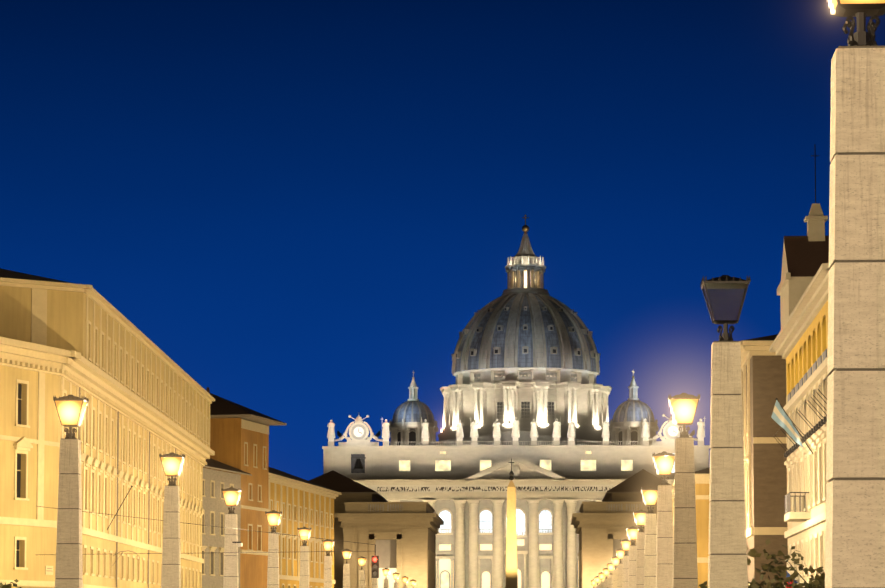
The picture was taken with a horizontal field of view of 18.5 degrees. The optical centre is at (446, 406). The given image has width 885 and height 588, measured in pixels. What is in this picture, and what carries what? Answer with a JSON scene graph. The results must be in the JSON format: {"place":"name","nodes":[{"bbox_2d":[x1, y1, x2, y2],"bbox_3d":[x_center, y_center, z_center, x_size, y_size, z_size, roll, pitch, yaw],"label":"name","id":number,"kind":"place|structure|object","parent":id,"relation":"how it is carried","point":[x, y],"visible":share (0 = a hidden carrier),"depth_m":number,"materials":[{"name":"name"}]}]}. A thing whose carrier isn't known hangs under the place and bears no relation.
{"place":"outdoors","nodes":[
{"label":"outdoors","id":0,"kind":"place"},
{"bbox_2d":[202,387,286,587],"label":"building","id":1,"kind":"structure","parent":0,"point":[239,440],"depth_m":349.94,"materials":[{"name":"paint"}]},
{"bbox_2d":[0,0,884,480],"label":"sky","id":2,"kind":"structure","parent":0,"point":[306,206],"materials":[{"name":"blue"}]},
{"bbox_2d":[322,414,709,587],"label":"basilica facade","id":3,"kind":"structure","parent":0,"point":[459,484],"depth_m":805.95,"materials":[{"name":"stone"}]},
{"bbox_2d":[389,370,437,444],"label":"small dome","id":4,"kind":"structure","parent":3,"relation":"on","point":[405,425],"depth_m":890.33,"materials":[{"name":"metal"}]},
{"bbox_2d":[438,214,611,442],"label":"dome","id":5,"kind":"structure","parent":3,"relation":"on","point":[525,349],"depth_m":934.21,"materials":[{"name":"stone"}]},
{"bbox_2d":[609,376,658,444],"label":"small dome","id":6,"kind":"structure","parent":3,"relation":"on","point":[632,413],"depth_m":887.81,"materials":[{"name":"metal"}]},
{"bbox_2d":[786,560,805,587],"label":"flag pole","id":7,"kind":"object","parent":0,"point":[790,572],"visible":0.4,"depth_m":148.12,"materials":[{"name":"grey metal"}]},
{"bbox_3d":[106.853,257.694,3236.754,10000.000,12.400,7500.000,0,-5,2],"label":"terrain","id":8,"kind":"structure","parent":0,"visible":0},
{"bbox_2d":[0,579,21,587],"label":"bush","id":9,"kind":"object","parent":8,"relation":"on","point":[8,585],"visible":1,"depth_m":72.98,"materials":[{"name":"green plant"}]},
{"bbox_2d":[53,395,88,587],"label":"obelisk lamp","id":10,"kind":"object","parent":8,"relation":"on","point":[71,409],"visible":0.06,"depth_m":90.47,"materials":[{"name":"stone"}]},
{"bbox_2d":[0,268,214,587],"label":"palazzo","id":11,"kind":"structure","parent":8,"relation":"on","point":[150,401],"depth_m":213.09,"materials":[{"name":"beige paint"}]},
{"bbox_2d":[107,486,132,529],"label":"flag pole","id":12,"kind":"object","parent":11,"relation":"attached to","point":[119,507],"visible":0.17,"depth_m":214.28,"materials":[{"name":"brown metal"}]},
{"bbox_2d":[159,452,184,587],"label":"obelisk lamp","id":13,"kind":"object","parent":8,"relation":"on","point":[172,463],"visible":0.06,"depth_m":120.90,"materials":[{"name":"stone"}]},
{"bbox_2d":[38,506,378,577],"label":"suspended traffic signal","id":14,"kind":"object","parent":8,"relation":"on","point":[375,566],"visible":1,"depth_m":132.60,"materials":[{"name":"black metal"}]},
{"bbox_2d":[221,487,241,587],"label":"obelisk lamp","id":15,"kind":"object","parent":8,"relation":"on","point":[231,495],"depth_m":151.33,"materials":[{"name":"stone"}]},
{"bbox_2d":[232,542,242,546],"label":"sign","id":16,"kind":"object","parent":15,"relation":"attached to","point":[240,544],"visible":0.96,"depth_m":150.86,"materials":[{"name":"grey metal"}]},
{"bbox_2d":[265,510,281,587],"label":"obelisk lamp","id":17,"kind":"object","parent":8,"relation":"on","point":[273,517],"visible":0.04,"depth_m":181.75,"materials":[{"name":"stone"}]},
{"bbox_2d":[268,467,340,587],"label":"palazzo","id":18,"kind":"structure","parent":8,"relation":"on","point":[297,502],"depth_m":397.21,"materials":[{"name":"yellow paint"}]},
{"bbox_2d":[297,527,311,587],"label":"obelisk lamp","id":19,"kind":"object","parent":8,"relation":"on","point":[304,563],"visible":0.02,"depth_m":212.16,"materials":[{"name":"stone"}]},
{"bbox_2d":[322,540,333,587],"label":"obelisk lamp","id":20,"kind":"object","parent":8,"relation":"on","point":[328,545],"visible":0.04,"depth_m":242.58,"materials":[{"name":"stone"}]},
{"bbox_2d":[341,549,350,587],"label":"obelisk lamp","id":21,"kind":"object","parent":8,"relation":"on","point":[346,572],"visible":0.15,"depth_m":272.99,"materials":[{"name":"stone"}]},
{"bbox_2d":[357,556,366,587],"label":"obelisk lamp","id":22,"kind":"object","parent":8,"relation":"on","point":[361,560],"depth_m":303.42,"materials":[{"name":"stone"}]},
{"bbox_2d":[370,564,377,587],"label":"obelisk lamp","id":23,"kind":"object","parent":8,"relation":"on","point":[374,582],"depth_m":333.78,"materials":[{"name":"stone"}]},
{"bbox_2d":[309,470,443,587],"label":"building","id":24,"kind":"structure","parent":8,"relation":"on","point":[400,536],"depth_m":465.15,"materials":[{"name":"stone"}]},
{"bbox_2d":[382,568,389,587],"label":"obelisk lamp","id":25,"kind":"object","parent":8,"relation":"on","point":[386,573],"visible":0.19,"depth_m":364.24,"materials":[{"name":"stone"}]},
{"bbox_2d":[393,572,398,587],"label":"obelisk lamp","id":26,"kind":"object","parent":8,"relation":"on","point":[395,575],"visible":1,"depth_m":394.63,"materials":[{"name":"stone"}]},
{"bbox_2d":[402,576,407,587],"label":"obelisk lamp","id":27,"kind":"object","parent":8,"relation":"on","point":[404,578],"visible":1,"depth_m":425.03,"materials":[{"name":"stone"}]},
{"bbox_2d":[410,579,415,587],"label":"obelisk lamp","id":28,"kind":"object","parent":8,"relation":"on","point":[413,582],"visible":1,"depth_m":455.43,"materials":[{"name":"glass"}]},
{"bbox_2d":[506,459,517,587],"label":"obelisk","id":29,"kind":"object","parent":8,"relation":"on","point":[511,561],"visible":1,"depth_m":593.11,"materials":[{"name":"stone"}]},
{"bbox_2d":[594,576,599,587],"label":"obelisk lamp","id":30,"kind":"object","parent":8,"relation":"on","point":[597,579],"visible":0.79,"depth_m":424.01,"materials":[{"name":"stone"}]},
{"bbox_2d":[598,572,603,587],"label":"obelisk lamp","id":31,"kind":"object","parent":8,"relation":"on","point":[601,575],"visible":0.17,"depth_m":393.62,"materials":[{"name":"stone"}]},
{"bbox_2d":[602,568,608,587],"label":"obelisk lamp","id":32,"kind":"object","parent":8,"relation":"on","point":[606,572],"visible":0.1,"depth_m":363.23,"materials":[{"name":"stone"}]},
{"bbox_2d":[607,562,613,587],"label":"obelisk lamp","id":33,"kind":"object","parent":8,"relation":"on","point":[610,566],"depth_m":332.84,"materials":[{"name":"stone"}]},
{"bbox_2d":[611,556,619,587],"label":"obelisk lamp","id":34,"kind":"object","parent":8,"relation":"on","point":[615,560],"depth_m":302.46,"materials":[{"name":"stone"}]},
{"bbox_2d":[615,548,624,587],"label":"obelisk lamp","id":35,"kind":"object","parent":8,"relation":"on","point":[620,553],"visible":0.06,"depth_m":272.07,"materials":[{"name":"stone"}]},
{"bbox_2d":[571,469,669,587],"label":"building","id":36,"kind":"structure","parent":8,"relation":"on","point":[601,531],"depth_m":463.79,"materials":[{"name":"stone"}]},
{"bbox_2d":[620,539,631,587],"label":"obelisk lamp","id":37,"kind":"object","parent":8,"relation":"on","point":[625,543],"depth_m":241.69,"materials":[{"name":"stone"}]},
{"bbox_2d":[626,526,638,587],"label":"obelisk lamp","id":38,"kind":"object","parent":8,"relation":"on","point":[632,531],"depth_m":211.31,"materials":[{"name":"stone"}]},
{"bbox_2d":[633,510,647,587],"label":"obelisk lamp","id":39,"kind":"object","parent":8,"relation":"on","point":[639,515],"visible":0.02,"depth_m":180.93,"materials":[{"name":"stone"}]},
{"bbox_2d":[641,486,656,587],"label":"obelisk lamp","id":40,"kind":"object","parent":8,"relation":"on","point":[649,493],"visible":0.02,"depth_m":150.53,"materials":[{"name":"stone"}]},
{"bbox_2d":[652,451,674,587],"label":"obelisk lamp","id":41,"kind":"object","parent":8,"relation":"on","point":[664,461],"visible":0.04,"depth_m":120.13,"materials":[{"name":"stone"}]},
{"bbox_2d":[668,393,699,587],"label":"obelisk lamp","id":42,"kind":"object","parent":8,"relation":"on","point":[683,406],"visible":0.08,"depth_m":89.74,"materials":[{"name":"stone"}]},
{"bbox_2d":[672,468,709,587],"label":"palazzo","id":43,"kind":"structure","parent":8,"relation":"on","point":[702,500],"depth_m":257.47,"materials":[{"name":"paint"}]},
{"bbox_2d":[700,275,750,587],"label":"obelisk lamp","id":44,"kind":"object","parent":8,"relation":"on","point":[724,296],"visible":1,"depth_m":59.37,"materials":[{"name":"stone"}]},
{"bbox_2d":[699,538,824,587],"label":"tree","id":45,"kind":"object","parent":8,"relation":"on","point":[819,582],"visible":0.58,"depth_m":65.49,"materials":[{"name":"green plant"}]},
{"bbox_2d":[739,334,787,586],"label":"palazzo","id":46,"kind":"structure","parent":8,"relation":"on","point":[763,374],"depth_m":178.55,"materials":[{"name":"brown stone"}]},
{"bbox_2d":[769,144,829,587],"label":"palazzo","id":47,"kind":"structure","parent":8,"relation":"on","point":[800,344],"depth_m":157.71,"materials":[{"name":"white paint"}]},
{"bbox_2d":[771,398,812,453],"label":"flag pole","id":48,"kind":"object","parent":47,"relation":"attached to","point":[780,417],"visible":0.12,"depth_m":150.88,"materials":[{"name":"grey metal"}]},
{"bbox_2d":[825,0,884,587],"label":"obelisk lamp","id":49,"kind":"object","parent":8,"relation":"on","point":[855,511],"visible":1,"depth_m":28.96,"materials":[{"name":"stone"}]}
]}

